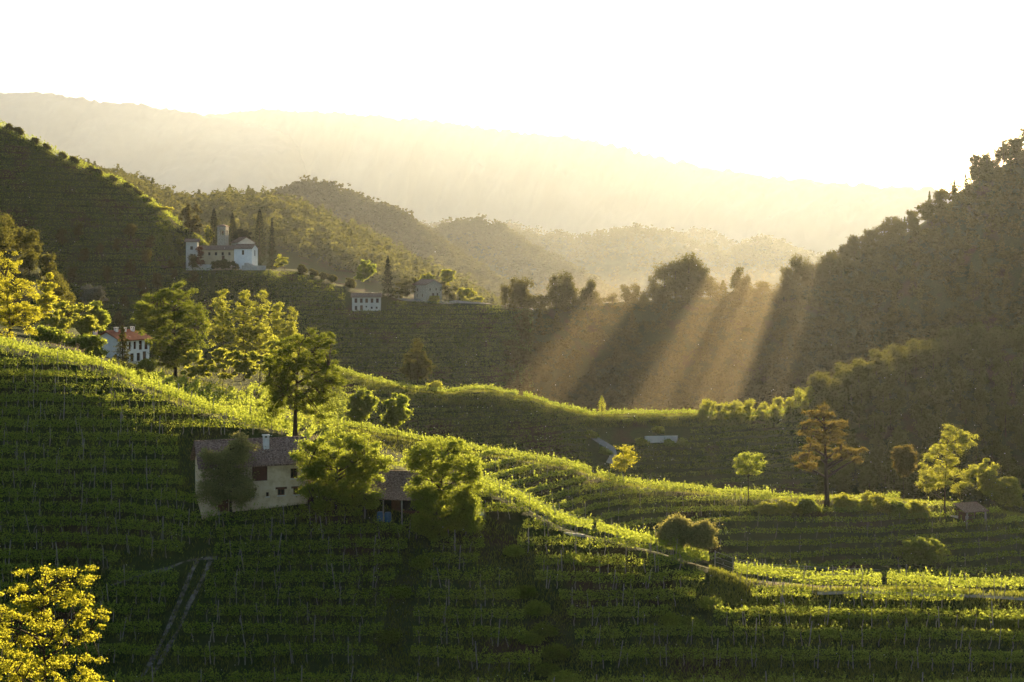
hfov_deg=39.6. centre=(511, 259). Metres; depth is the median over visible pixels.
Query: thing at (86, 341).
bush
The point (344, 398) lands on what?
vine row
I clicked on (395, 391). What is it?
vine row
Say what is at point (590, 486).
vine row
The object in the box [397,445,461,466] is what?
vine row
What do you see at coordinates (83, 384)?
vine row
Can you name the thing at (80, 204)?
vine row
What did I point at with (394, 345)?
vine row
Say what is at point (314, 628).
vine row
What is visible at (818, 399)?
forest tree
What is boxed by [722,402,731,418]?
edging tree
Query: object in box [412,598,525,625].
vine row
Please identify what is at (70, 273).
hillfoot tree
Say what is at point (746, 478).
vine row
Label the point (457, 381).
vine row
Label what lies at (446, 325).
vine row
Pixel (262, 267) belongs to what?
parapet wall
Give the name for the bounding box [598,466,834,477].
vine row
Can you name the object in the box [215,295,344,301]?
vine row
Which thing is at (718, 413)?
edging tree
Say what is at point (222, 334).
slender tree
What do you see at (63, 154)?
skyline bush
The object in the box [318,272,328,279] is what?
ball shrub
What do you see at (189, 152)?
mountain
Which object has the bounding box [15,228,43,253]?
knoll tree
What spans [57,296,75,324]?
knoll tree
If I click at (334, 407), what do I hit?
vine row
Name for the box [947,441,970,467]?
forest tree
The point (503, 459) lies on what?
vine row
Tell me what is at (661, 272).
crest tree
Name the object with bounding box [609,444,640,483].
tree
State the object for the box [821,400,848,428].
forest tree
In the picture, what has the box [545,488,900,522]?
vine row
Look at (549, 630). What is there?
scrub bush
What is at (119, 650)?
vine row
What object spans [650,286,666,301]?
crest tree
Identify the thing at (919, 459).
forest tree
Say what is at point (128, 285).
vine row
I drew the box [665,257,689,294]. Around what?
crest tree
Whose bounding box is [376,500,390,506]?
doorway
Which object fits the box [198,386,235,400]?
vine row
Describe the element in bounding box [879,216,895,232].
skyline tree
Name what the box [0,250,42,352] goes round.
edge tree
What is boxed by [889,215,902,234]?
skyline tree
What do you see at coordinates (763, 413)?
edging tree
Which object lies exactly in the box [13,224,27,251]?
knoll tree
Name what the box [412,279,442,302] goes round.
stone cottage
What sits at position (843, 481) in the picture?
forest tree
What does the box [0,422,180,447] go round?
vine row
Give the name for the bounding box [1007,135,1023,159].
skyline tree
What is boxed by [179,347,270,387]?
bush
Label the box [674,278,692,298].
crest tree
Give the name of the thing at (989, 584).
vine row
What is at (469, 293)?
bush
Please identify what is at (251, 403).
vine row
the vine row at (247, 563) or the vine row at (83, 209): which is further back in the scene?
the vine row at (83, 209)
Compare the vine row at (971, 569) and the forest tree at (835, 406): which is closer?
the vine row at (971, 569)
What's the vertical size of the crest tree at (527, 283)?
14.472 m
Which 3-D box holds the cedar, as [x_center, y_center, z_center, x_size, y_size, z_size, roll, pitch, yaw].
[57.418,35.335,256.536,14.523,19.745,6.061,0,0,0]
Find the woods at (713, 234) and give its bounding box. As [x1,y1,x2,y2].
[420,218,740,253]
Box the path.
[111,556,216,585]
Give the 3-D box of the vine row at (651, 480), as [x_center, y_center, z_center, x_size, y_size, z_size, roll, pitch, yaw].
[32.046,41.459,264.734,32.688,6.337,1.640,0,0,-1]
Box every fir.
[110,326,136,362]
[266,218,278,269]
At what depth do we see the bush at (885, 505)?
254.92 m
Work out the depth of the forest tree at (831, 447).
346.49 m
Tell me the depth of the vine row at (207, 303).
498.75 m
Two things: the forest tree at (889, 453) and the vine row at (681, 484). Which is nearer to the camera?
the vine row at (681, 484)
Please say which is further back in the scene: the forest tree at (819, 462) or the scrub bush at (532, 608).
the forest tree at (819, 462)
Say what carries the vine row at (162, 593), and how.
on the terrain at (620, 433)
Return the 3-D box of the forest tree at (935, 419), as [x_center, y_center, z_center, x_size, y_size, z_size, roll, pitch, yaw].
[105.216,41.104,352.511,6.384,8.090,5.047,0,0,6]
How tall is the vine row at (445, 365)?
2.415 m
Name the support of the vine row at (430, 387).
on the terrain at (620, 433)
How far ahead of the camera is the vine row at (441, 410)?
341.31 m
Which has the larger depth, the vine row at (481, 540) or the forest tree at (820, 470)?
the forest tree at (820, 470)
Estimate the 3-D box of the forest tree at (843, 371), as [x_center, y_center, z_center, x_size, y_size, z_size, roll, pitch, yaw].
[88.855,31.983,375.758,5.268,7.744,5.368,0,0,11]
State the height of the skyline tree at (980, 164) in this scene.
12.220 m
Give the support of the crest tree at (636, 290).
on the terrain at (620, 433)
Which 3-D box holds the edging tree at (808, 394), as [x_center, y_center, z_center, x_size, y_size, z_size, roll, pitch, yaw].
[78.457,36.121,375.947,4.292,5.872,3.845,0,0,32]
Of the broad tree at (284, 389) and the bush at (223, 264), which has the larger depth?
the bush at (223, 264)
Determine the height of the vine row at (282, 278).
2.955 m
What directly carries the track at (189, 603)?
on the terrain at (620, 433)
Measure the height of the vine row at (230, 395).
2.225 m
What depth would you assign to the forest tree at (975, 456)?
344.41 m
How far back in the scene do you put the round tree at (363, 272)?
531.27 m
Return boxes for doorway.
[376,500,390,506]
[403,501,416,510]
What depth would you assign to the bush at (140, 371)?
235.26 m
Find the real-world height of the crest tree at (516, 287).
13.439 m
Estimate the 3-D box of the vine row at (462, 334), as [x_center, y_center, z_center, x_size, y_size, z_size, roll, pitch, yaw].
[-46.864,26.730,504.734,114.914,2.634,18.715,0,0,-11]
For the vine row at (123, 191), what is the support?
on the terrain at (620, 433)
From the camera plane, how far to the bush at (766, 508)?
254.97 m
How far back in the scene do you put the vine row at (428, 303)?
522.31 m
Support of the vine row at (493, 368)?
on the terrain at (620, 433)
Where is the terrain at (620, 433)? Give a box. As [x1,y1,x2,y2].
[0,127,1023,681]
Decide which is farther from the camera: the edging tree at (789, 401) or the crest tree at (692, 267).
the crest tree at (692, 267)
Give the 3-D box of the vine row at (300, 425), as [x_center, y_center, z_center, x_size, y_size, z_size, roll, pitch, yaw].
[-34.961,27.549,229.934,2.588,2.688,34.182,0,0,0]
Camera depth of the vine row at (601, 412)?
356.70 m
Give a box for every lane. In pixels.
[372,292,532,309]
[591,437,616,463]
[817,591,1023,599]
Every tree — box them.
[0,216,12,234]
[0,218,18,253]
[0,225,15,262]
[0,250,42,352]
[0,563,113,681]
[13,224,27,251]
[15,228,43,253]
[17,248,38,278]
[25,242,41,261]
[36,252,56,277]
[40,270,70,308]
[56,280,69,301]
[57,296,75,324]
[60,291,76,318]
[67,267,77,280]
[111,310,126,327]
[121,222,137,240]
[129,279,212,378]
[135,280,151,298]
[140,249,151,263]
[152,272,163,287]
[178,203,202,232]
[187,254,199,268]
[187,270,198,282]
[191,324,199,335]
[192,428,265,517]
[203,288,238,372]
[226,289,258,380]
[230,229,251,244]
[245,289,273,381]
[254,327,347,435]
[258,301,287,356]
[279,306,305,357]
[288,429,401,525]
[343,387,380,435]
[354,259,376,281]
[379,393,413,442]
[401,434,486,546]
[500,283,509,307]
[508,275,523,305]
[518,283,528,308]
[520,276,536,309]
[536,293,545,309]
[546,274,566,307]
[557,269,577,308]
[558,282,569,306]
[569,282,580,305]
[576,286,591,305]
[584,278,595,300]
[606,292,617,305]
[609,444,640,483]
[619,284,631,304]
[629,283,640,305]
[638,290,648,303]
[645,275,662,301]
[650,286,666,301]
[653,261,677,303]
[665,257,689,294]
[672,251,703,295]
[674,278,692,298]
[686,282,700,295]
[693,262,709,298]
[698,402,708,414]
[698,406,707,421]
[702,399,712,410]
[704,275,720,298]
[709,401,716,413]
[714,403,725,419]
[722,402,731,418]
[724,291,734,299]
[728,401,739,413]
[730,266,749,299]
[732,399,742,412]
[732,451,768,505]
[733,406,747,422]
[737,282,749,299]
[741,274,752,298]
[743,398,756,417]
[756,404,763,415]
[757,281,766,296]
[758,410,765,419]
[760,402,769,416]
[770,405,779,418]
[771,396,783,411]
[778,265,793,291]
[784,397,795,413]
[786,397,797,407]
[787,253,812,288]
[788,278,803,290]
[792,386,803,405]
[799,261,815,286]
[800,386,814,405]
[800,399,808,410]
[804,267,819,287]
[806,371,826,396]
[809,390,831,417]
[812,375,830,396]
[812,474,833,495]
[813,451,827,467]
[814,255,826,266]
[816,263,826,279]
[816,266,830,282]
[817,435,839,453]
[817,461,832,479]
[818,377,845,404]
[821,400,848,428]
[823,250,838,261]
[824,251,837,273]
[831,245,853,266]
[831,372,841,389]
[831,469,855,494]
[832,362,850,385]
[833,391,853,419]
[838,244,850,262]
[838,363,851,385]
[839,367,857,387]
[840,429,855,447]
[841,373,858,399]
[845,234,863,253]
[845,241,861,260]
[846,438,864,466]
[850,359,865,385]
[851,355,864,383]
[854,454,878,479]
[856,467,882,494]
[858,359,878,385]
[860,445,883,465]
[863,228,875,246]
[868,348,886,377]
[871,225,882,239]
[876,356,899,381]
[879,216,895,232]
[879,232,892,247]
[879,461,907,497]
[881,438,904,465]
[884,343,909,375]
[886,219,900,235]
[887,429,914,450]
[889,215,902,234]
[891,444,918,491]
[897,220,907,235]
[900,470,920,495]
[902,478,923,499]
[903,338,929,370]
[906,209,917,223]
[906,217,919,236]
[908,211,920,226]
[913,450,928,478]
[914,423,985,518]
[917,342,946,376]
[918,202,932,223]
[919,339,930,351]
[920,434,930,466]
[920,464,948,497]
[923,473,947,501]
[925,410,947,437]
[926,437,937,455]
[932,190,947,204]
[933,201,946,217]
[934,418,956,447]
[943,457,960,478]
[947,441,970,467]
[949,468,977,501]
[952,424,968,442]
[962,172,967,190]
[966,153,983,173]
[967,159,988,187]
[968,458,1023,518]
[971,439,980,464]
[972,411,991,440]
[972,482,988,506]
[979,150,995,173]
[991,138,1009,166]
[992,153,1001,166]
[993,164,1002,182]
[993,484,1009,510]
[996,453,1018,477]
[1005,147,1015,172]
[1006,464,1023,493]
[1006,495,1023,512]
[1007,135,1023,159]
[1017,126,1023,142]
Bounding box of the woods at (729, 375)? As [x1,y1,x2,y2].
[493,143,1023,416]
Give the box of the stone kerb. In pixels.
[564,532,585,537]
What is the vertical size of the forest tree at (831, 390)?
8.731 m
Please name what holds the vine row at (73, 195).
on the terrain at (620, 433)
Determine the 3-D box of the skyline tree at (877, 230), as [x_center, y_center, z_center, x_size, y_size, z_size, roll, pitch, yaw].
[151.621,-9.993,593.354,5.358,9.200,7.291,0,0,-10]
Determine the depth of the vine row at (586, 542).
143.17 m
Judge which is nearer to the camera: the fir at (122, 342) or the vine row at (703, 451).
the fir at (122, 342)
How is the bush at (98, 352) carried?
on the terrain at (620, 433)
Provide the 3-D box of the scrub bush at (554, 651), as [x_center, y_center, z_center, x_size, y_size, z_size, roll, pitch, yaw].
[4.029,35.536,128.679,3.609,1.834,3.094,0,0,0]
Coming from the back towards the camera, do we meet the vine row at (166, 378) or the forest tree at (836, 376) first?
the forest tree at (836, 376)
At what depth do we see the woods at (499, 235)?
2428.79 m
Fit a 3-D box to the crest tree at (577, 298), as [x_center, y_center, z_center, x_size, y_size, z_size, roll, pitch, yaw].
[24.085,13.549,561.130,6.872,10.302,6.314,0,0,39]
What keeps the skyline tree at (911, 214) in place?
on the terrain at (620, 433)
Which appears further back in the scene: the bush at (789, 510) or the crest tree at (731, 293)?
the crest tree at (731, 293)
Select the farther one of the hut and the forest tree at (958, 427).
the forest tree at (958, 427)
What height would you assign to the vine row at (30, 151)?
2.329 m
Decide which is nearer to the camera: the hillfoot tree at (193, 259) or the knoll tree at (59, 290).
the knoll tree at (59, 290)
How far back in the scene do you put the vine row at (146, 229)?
525.58 m
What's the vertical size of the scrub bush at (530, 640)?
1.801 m
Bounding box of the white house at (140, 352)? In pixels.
[93,326,152,364]
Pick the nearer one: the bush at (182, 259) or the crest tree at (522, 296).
the crest tree at (522, 296)
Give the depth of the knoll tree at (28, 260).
306.43 m
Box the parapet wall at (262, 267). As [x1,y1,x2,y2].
[242,265,265,269]
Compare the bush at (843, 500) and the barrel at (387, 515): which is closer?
the barrel at (387, 515)
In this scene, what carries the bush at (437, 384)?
on the terrain at (620, 433)
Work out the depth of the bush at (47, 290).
261.55 m
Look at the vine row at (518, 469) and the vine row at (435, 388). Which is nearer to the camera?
the vine row at (518, 469)
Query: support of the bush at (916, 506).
on the terrain at (620, 433)
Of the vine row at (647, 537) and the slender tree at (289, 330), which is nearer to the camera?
the vine row at (647, 537)
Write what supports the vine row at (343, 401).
on the terrain at (620, 433)
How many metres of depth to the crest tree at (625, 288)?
576.61 m
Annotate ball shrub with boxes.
[297,264,307,273]
[309,268,318,276]
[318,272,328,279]
[327,274,337,282]
[345,278,356,287]
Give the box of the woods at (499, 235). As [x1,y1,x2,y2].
[428,213,636,306]
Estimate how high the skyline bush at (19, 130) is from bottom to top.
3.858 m
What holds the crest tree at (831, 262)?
on the terrain at (620, 433)
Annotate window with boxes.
[276,487,286,495]
[290,468,296,479]
[291,486,300,495]
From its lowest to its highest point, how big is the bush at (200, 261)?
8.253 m
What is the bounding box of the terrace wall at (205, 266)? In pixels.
[187,264,211,269]
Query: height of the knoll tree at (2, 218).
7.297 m
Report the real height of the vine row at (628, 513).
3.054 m
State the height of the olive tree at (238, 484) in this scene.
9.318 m
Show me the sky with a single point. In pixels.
(880, 93)
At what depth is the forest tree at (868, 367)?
375.27 m
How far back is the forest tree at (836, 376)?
380.24 m
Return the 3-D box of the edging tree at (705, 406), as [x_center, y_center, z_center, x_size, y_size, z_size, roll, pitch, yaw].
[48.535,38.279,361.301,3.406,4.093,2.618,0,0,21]
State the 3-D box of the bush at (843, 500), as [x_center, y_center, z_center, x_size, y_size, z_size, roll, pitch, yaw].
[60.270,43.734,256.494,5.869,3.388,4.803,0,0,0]
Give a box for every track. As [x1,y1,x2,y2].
[137,561,198,681]
[153,560,211,673]
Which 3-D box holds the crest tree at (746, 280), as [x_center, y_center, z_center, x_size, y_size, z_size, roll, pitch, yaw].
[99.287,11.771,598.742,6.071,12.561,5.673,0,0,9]
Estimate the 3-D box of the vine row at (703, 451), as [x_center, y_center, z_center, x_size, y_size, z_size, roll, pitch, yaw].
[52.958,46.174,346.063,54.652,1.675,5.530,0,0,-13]
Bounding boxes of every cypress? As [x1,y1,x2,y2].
[208,208,216,244]
[229,212,237,243]
[253,209,265,264]
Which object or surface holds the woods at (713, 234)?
on the hill at (714, 242)
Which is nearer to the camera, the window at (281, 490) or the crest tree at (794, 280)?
the window at (281, 490)
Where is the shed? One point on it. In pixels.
(393, 484)
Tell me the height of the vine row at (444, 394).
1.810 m
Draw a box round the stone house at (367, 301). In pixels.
[351,293,381,310]
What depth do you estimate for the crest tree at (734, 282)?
597.75 m
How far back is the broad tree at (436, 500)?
143.85 m
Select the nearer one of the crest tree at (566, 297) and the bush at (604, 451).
the bush at (604, 451)
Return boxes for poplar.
[597,395,605,415]
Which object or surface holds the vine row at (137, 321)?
on the terrain at (620, 433)
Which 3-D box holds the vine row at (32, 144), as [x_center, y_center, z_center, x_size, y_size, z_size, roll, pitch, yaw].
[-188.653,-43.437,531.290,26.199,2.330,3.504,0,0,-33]
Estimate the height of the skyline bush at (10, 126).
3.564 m
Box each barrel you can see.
[377,511,382,521]
[384,512,391,521]
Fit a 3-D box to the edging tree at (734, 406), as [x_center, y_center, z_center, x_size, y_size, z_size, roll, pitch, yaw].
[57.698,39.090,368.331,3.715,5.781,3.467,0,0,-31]
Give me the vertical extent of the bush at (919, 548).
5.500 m
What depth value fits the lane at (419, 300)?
524.99 m
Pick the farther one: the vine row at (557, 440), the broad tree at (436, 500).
the vine row at (557, 440)
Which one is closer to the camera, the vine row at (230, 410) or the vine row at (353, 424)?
the vine row at (230, 410)
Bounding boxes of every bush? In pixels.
[4,123,14,130]
[13,127,24,134]
[28,325,74,348]
[31,137,39,143]
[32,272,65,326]
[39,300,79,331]
[43,143,51,148]
[58,151,67,159]
[61,333,107,352]
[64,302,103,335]
[68,156,80,163]
[80,284,108,303]
[84,345,110,357]
[85,165,94,171]
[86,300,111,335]
[94,168,102,175]
[108,174,118,181]
[118,367,152,378]
[122,182,133,188]
[131,187,143,195]
[135,358,158,372]
[143,196,152,201]
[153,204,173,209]
[177,255,185,265]
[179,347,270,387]
[195,246,205,266]
[203,225,214,244]
[210,259,239,269]
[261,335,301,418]
[274,254,287,268]
[374,626,404,646]
[388,584,414,601]
[391,275,417,298]
[405,554,434,570]
[419,273,435,279]
[425,380,442,389]
[428,295,439,301]
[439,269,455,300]
[439,281,464,300]
[455,287,484,301]
[502,541,529,560]
[508,584,541,599]
[516,627,549,648]
[521,597,552,617]
[527,660,561,676]
[529,618,562,639]
[537,642,572,661]
[546,667,581,681]
[585,430,599,438]
[598,446,612,455]
[635,437,650,445]
[651,426,664,433]
[653,511,697,547]
[655,610,686,627]
[660,438,677,446]
[676,614,712,630]
[677,437,689,445]
[681,518,722,564]
[694,593,728,611]
[751,501,777,515]
[771,499,807,515]
[797,496,822,513]
[830,492,861,510]
[858,489,897,513]
[887,499,909,515]
[892,536,951,565]
[905,499,930,518]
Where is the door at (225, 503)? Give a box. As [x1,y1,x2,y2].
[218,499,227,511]
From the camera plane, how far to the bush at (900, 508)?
254.78 m
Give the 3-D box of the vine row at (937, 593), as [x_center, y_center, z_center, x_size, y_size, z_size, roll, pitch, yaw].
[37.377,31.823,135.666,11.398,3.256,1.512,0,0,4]
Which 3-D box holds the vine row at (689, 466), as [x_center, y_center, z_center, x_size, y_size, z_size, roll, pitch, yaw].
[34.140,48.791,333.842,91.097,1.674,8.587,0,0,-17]
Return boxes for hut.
[953,501,988,523]
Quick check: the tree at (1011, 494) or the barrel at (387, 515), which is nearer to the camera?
the barrel at (387, 515)
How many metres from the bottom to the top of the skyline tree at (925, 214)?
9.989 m
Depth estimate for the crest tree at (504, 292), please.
526.55 m
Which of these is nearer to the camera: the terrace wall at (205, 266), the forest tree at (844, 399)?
the forest tree at (844, 399)
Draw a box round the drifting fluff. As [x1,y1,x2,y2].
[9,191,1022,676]
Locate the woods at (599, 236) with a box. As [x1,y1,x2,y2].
[513,222,853,296]
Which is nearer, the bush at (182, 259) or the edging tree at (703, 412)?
the edging tree at (703, 412)
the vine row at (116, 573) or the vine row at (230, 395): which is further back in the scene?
the vine row at (230, 395)
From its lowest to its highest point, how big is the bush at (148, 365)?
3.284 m
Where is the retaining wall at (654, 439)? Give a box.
[644,436,677,442]
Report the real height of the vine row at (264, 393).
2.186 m
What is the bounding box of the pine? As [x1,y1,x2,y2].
[399,338,435,389]
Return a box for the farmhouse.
[190,434,311,518]
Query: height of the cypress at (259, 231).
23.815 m
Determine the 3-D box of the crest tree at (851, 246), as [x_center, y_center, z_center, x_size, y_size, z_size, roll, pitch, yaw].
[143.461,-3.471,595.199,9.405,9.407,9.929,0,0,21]
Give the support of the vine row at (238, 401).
on the terrain at (620, 433)
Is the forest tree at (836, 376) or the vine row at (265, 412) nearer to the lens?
the vine row at (265, 412)
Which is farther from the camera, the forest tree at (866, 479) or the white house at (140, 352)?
the forest tree at (866, 479)
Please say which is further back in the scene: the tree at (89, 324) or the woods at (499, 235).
the woods at (499, 235)
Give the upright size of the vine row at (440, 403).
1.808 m
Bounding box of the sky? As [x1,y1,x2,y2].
[0,0,1023,191]
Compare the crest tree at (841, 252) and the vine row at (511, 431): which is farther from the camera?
the crest tree at (841, 252)
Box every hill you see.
[303,195,421,255]
[447,232,572,305]
[508,226,729,252]
[525,233,814,300]
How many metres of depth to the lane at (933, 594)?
137.23 m
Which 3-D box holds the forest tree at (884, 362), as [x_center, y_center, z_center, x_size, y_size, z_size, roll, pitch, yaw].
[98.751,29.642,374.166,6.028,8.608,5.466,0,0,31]
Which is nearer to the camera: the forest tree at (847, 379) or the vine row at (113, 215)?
the forest tree at (847, 379)
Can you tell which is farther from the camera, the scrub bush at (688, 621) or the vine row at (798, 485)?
the vine row at (798, 485)
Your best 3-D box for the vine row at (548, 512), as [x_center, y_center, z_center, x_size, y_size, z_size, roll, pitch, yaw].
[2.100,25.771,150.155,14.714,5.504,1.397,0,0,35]
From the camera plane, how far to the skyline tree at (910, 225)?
573.14 m
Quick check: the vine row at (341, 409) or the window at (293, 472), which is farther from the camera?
the vine row at (341, 409)
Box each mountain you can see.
[0,92,306,197]
[205,107,948,258]
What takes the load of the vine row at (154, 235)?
on the terrain at (620, 433)
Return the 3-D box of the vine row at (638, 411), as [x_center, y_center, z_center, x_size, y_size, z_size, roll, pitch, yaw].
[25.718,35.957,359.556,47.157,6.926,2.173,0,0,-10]
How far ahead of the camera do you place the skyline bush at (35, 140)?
538.44 m
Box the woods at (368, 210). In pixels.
[270,175,522,307]
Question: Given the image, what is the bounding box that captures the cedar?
[789,402,868,508]
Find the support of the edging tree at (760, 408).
on the terrain at (620, 433)
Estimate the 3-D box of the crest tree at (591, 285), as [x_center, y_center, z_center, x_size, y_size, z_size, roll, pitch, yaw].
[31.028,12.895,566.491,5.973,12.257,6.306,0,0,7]
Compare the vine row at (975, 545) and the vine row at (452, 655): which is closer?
the vine row at (452, 655)
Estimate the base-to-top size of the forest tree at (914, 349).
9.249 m
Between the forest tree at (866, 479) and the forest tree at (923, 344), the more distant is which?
the forest tree at (923, 344)
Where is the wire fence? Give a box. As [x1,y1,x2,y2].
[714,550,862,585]
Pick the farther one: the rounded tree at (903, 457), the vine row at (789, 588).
the rounded tree at (903, 457)
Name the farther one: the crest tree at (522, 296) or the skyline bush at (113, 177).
the skyline bush at (113, 177)
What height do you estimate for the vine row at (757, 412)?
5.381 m
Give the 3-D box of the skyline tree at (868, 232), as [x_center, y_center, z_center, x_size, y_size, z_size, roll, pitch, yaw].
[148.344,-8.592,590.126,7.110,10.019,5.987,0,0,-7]
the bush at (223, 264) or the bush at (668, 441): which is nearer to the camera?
the bush at (668, 441)
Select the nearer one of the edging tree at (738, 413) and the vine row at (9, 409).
the vine row at (9, 409)
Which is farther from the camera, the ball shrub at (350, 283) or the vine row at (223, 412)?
the ball shrub at (350, 283)
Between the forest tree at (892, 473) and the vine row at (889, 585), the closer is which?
the vine row at (889, 585)
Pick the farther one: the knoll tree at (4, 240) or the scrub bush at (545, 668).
the knoll tree at (4, 240)
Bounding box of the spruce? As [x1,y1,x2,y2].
[379,256,396,297]
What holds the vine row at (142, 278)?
on the terrain at (620, 433)
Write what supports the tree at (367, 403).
on the terrain at (620, 433)
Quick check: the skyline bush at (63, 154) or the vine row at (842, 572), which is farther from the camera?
the skyline bush at (63, 154)
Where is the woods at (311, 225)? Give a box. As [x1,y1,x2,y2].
[76,155,500,305]
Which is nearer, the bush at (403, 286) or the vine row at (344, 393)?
the vine row at (344, 393)
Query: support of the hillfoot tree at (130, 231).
on the terrain at (620, 433)
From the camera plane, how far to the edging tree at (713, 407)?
369.93 m
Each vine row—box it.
[0,120,182,225]
[0,124,178,222]
[0,125,174,231]
[0,134,27,139]
[0,141,41,146]
[0,146,53,153]
[0,153,62,160]
[0,160,80,166]
[0,165,90,173]
[0,171,110,180]
[0,178,125,187]
[0,185,134,193]
[0,191,143,201]
[0,197,154,207]
[0,205,161,213]
[0,211,169,221]
[0,333,140,377]
[0,333,144,384]
[0,343,23,356]
[0,348,89,371]
[0,363,116,382]
[0,372,145,395]
[0,384,178,407]
[0,398,219,420]
[0,411,271,434]
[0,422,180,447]
[0,437,178,460]
[0,451,179,474]
[0,466,185,490]
[0,479,219,510]
[0,491,362,528]
[0,508,375,544]
[0,520,184,557]
[0,537,121,567]
[0,549,96,581]
[0,573,179,604]
[0,594,166,621]
[0,634,155,664]
[0,660,517,681]
[1,338,142,382]
[4,615,161,642]
[12,218,174,229]
[13,225,191,235]
[29,233,202,242]
[37,239,207,250]
[37,260,181,266]
[39,252,177,260]
[40,267,211,274]
[41,244,185,255]
[63,273,210,280]
[69,279,210,288]
[69,287,210,294]
[75,294,210,302]
[75,317,210,324]
[77,301,210,309]
[78,310,211,316]
[90,324,204,331]
[108,556,179,587]
[143,368,292,434]
[143,372,292,434]
[144,377,292,434]
[145,368,164,381]
[152,375,173,388]
[168,372,187,389]
[172,629,377,664]
[176,374,202,393]
[180,612,383,642]
[189,379,221,396]
[192,596,386,623]
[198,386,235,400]
[202,576,391,605]
[204,557,398,589]
[210,389,247,404]
[212,543,400,573]
[213,530,409,559]
[215,269,298,275]
[215,274,313,280]
[215,282,334,289]
[215,286,345,293]
[215,291,345,298]
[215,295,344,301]
[215,309,527,313]
[215,339,528,347]
[216,277,324,285]
[216,329,531,337]
[217,300,345,305]
[217,305,345,309]
[217,343,532,353]
[220,391,254,407]
[221,326,533,332]
[222,335,529,342]
[224,313,532,318]
[226,316,532,323]
[226,321,533,328]
[230,395,263,416]
[232,352,530,363]
[244,396,269,414]
[246,381,258,393]
[255,405,281,417]
[256,382,266,393]
[260,388,271,398]
[266,404,290,421]
[276,411,303,432]
[286,414,316,436]
[300,391,346,412]
[301,414,334,439]
[305,394,346,414]
[307,359,529,367]
[309,397,347,416]
[314,402,346,416]
[315,421,348,443]
[318,406,346,418]
[319,413,591,473]
[322,392,516,412]
[323,372,351,377]
[323,413,591,469]
[324,387,426,405]
[324,397,534,420]
[326,382,391,393]
[334,366,517,394]
[334,377,364,385]
[334,401,547,423]
[335,365,518,393]
[346,407,564,429]
[347,363,528,372]
[356,367,530,377]
[364,411,582,432]
[369,372,529,382]
[375,515,485,538]
[376,413,715,436]
[387,301,459,304]
[387,304,501,309]
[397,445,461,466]
[406,424,587,440]
[409,634,542,671]
[410,377,530,388]
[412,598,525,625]
[412,617,526,646]
[413,579,520,605]
[420,545,479,570]
[421,448,494,470]
[422,561,514,587]
[429,529,484,553]
[435,431,587,443]
[437,382,533,392]
[443,483,496,498]
[445,452,530,477]
[448,490,530,519]
[460,438,587,450]
[461,457,560,485]
[477,475,592,530]
[479,473,591,532]
[481,476,592,530]
[484,465,579,493]
[488,444,587,455]
[497,451,592,461]
[498,472,597,499]
[511,475,626,506]
[517,524,648,555]
[519,659,1023,681]
[523,391,698,414]
[523,392,700,415]
[523,509,564,535]
[531,482,685,513]
[534,560,704,589]
[535,541,696,572]
[541,458,592,464]
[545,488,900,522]
[558,496,959,529]
[558,574,697,606]
[566,597,672,625]
[574,614,1023,648]
[578,636,1023,670]
[579,458,833,470]
[579,500,1001,534]
[596,469,770,498]
[596,519,708,558]
[596,519,708,561]
[597,466,771,494]
[597,518,708,558]
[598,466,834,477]
[605,514,1023,541]
[623,436,812,448]
[623,443,835,455]
[627,451,836,461]
[633,473,835,486]
[644,524,1023,550]
[675,534,1023,562]
[689,415,827,426]
[707,396,812,417]
[708,594,1023,627]
[718,545,1023,574]
[720,483,836,493]
[733,557,881,592]
[734,556,881,586]
[751,575,812,603]
[775,558,1023,584]
[783,491,836,496]
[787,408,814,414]
[818,573,1023,587]
[843,579,963,607]
[886,568,1023,595]
[887,564,1023,590]
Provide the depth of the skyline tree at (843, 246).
598.47 m
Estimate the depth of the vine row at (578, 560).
140.66 m
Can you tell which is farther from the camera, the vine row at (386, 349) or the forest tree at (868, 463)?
the vine row at (386, 349)
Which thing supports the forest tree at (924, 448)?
on the terrain at (620, 433)
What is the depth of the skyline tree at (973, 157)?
565.32 m
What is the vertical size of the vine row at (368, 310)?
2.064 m
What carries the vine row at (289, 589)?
on the terrain at (620, 433)
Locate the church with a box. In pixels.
[184,224,259,269]
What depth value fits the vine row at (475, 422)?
338.05 m
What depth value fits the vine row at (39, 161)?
530.42 m
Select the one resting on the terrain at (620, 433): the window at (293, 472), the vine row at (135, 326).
the vine row at (135, 326)
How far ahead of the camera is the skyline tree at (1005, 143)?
559.64 m
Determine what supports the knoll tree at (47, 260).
on the terrain at (620, 433)
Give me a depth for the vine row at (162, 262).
513.50 m
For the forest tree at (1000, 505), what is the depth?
323.12 m
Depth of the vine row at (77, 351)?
180.70 m
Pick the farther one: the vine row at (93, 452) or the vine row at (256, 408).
the vine row at (256, 408)
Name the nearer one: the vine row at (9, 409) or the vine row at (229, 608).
the vine row at (229, 608)
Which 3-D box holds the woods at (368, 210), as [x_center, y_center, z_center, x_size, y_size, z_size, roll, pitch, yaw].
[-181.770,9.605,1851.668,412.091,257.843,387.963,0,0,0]
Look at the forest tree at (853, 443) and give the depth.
343.75 m
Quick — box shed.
[364,470,444,523]

